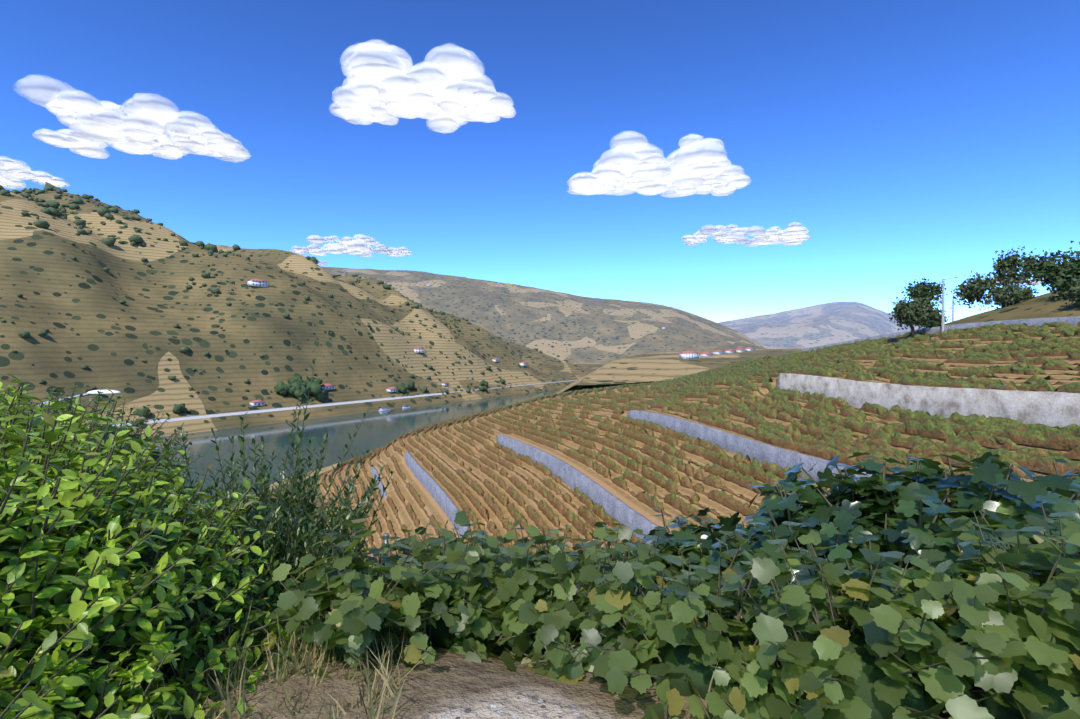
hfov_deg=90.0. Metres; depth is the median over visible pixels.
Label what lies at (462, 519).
vines
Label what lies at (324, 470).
terrain spur bank
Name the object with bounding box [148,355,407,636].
upright shrub
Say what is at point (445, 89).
cloud
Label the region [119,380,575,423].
road bank
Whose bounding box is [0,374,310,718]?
citrus shrub
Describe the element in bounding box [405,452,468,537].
vineyard wall
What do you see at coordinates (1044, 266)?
tree
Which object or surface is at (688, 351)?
quinta roof
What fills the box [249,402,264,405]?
house walls
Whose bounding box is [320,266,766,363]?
terrain hill
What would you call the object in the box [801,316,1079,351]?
crest wall
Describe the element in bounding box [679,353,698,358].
quinta walls
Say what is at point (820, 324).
terrain hill
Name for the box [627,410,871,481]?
vineyard wall
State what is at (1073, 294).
tree
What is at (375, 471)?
vineyard wall
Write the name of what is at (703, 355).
quinta shed walls
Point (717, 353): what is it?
quinta shed walls
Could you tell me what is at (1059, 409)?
vineyard wall
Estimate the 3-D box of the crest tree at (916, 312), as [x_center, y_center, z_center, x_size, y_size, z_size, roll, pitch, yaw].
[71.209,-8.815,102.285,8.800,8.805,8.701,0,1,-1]
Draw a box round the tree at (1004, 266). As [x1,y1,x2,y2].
[987,246,1042,287]
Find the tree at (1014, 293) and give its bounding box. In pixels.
[985,279,1039,308]
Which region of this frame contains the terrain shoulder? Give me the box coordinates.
[553,348,803,393]
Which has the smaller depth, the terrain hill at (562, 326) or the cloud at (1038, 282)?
the terrain hill at (562, 326)
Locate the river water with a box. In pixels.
[152,381,660,517]
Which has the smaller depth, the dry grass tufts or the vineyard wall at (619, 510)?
the dry grass tufts
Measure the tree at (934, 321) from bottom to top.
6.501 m
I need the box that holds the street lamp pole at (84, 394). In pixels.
[26,393,90,414]
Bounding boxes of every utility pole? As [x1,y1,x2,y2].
[941,277,957,331]
[950,295,956,320]
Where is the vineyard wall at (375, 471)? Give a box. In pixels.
[371,467,386,497]
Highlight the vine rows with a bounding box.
[321,321,1079,564]
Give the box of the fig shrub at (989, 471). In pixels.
[627,452,1079,640]
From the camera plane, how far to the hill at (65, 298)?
463.08 m
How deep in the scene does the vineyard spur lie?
91.45 m
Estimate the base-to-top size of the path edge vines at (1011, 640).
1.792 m
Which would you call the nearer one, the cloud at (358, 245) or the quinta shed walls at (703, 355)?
the quinta shed walls at (703, 355)
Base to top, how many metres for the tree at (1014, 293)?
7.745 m
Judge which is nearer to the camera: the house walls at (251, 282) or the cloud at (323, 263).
the house walls at (251, 282)
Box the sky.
[0,0,1079,323]
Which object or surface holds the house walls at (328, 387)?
on the hill at (65, 298)
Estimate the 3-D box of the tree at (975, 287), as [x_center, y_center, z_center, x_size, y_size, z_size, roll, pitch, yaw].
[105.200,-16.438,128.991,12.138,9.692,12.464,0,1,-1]
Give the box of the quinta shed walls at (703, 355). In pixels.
[700,354,712,356]
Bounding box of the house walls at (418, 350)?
[414,349,423,352]
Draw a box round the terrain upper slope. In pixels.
[945,291,1079,325]
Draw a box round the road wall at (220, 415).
[101,393,445,426]
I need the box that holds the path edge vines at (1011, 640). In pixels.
[203,500,1079,718]
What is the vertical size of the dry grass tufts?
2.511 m
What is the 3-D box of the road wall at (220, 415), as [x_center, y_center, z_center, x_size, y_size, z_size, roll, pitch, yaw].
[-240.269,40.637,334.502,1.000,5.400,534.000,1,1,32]
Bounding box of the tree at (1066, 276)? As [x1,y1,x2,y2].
[1043,254,1079,300]
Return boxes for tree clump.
[85,375,505,427]
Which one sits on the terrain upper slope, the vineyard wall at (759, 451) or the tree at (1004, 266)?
the tree at (1004, 266)
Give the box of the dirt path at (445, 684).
[150,635,949,718]
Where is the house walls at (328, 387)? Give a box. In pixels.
[322,386,334,389]
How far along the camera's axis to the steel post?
5.71 m
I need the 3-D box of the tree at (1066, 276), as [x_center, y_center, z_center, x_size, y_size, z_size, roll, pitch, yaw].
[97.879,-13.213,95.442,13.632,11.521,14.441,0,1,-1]
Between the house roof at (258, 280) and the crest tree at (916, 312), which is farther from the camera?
the house roof at (258, 280)
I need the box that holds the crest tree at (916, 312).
[888,290,939,334]
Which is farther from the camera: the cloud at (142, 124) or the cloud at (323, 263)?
the cloud at (323, 263)
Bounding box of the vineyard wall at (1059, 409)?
[776,373,1079,427]
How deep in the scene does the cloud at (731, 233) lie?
8809.94 m
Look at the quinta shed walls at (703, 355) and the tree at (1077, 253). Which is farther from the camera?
the quinta shed walls at (703, 355)
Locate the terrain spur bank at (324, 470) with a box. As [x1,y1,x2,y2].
[247,463,337,522]
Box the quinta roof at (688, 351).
[680,350,697,352]
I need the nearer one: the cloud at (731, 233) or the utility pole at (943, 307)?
the utility pole at (943, 307)
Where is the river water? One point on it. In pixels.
(378, 429)
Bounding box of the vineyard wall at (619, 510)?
[497,434,659,545]
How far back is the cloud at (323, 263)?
11083.17 m
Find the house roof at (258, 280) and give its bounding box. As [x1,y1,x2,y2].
[248,279,267,281]
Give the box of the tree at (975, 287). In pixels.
[946,271,1007,309]
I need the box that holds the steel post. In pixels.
[383,533,389,554]
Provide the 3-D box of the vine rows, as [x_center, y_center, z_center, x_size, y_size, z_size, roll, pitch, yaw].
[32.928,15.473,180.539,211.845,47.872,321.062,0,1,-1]
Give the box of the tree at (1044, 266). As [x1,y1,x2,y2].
[1022,249,1079,290]
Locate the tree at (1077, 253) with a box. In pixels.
[1066,241,1079,265]
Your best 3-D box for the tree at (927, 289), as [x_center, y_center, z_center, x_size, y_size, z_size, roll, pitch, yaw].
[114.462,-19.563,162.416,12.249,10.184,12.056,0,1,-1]
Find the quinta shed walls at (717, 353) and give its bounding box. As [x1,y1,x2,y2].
[713,352,724,354]
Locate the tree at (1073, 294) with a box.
[1054,278,1079,309]
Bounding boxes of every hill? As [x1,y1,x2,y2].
[0,190,604,436]
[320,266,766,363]
[719,302,925,348]
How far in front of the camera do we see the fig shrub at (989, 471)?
3.74 m
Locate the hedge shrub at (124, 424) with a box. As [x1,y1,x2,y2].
[0,380,348,596]
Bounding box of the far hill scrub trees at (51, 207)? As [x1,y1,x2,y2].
[0,182,599,422]
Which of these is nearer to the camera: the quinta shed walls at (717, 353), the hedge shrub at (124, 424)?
the hedge shrub at (124, 424)
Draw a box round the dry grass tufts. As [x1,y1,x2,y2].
[67,578,944,718]
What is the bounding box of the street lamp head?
[87,390,120,394]
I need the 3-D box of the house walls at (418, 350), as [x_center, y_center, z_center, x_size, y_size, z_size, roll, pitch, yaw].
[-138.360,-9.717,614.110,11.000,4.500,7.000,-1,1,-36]
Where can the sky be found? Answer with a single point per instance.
(911, 140)
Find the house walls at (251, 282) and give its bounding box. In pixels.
[247,280,267,286]
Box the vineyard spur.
[318,325,1079,565]
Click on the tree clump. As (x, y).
(296, 386)
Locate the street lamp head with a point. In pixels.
(105, 392)
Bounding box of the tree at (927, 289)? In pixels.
[901,278,947,303]
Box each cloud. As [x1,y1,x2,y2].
[0,156,69,188]
[13,74,250,162]
[289,234,412,256]
[301,254,326,265]
[329,39,515,133]
[567,130,751,197]
[681,222,811,246]
[993,277,1041,284]
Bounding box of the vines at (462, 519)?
[311,510,748,654]
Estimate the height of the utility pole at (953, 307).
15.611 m
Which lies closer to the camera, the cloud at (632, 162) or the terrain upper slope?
the terrain upper slope
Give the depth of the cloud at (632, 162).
5683.61 m
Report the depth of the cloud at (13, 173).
5681.58 m
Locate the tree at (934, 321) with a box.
[914,304,951,328]

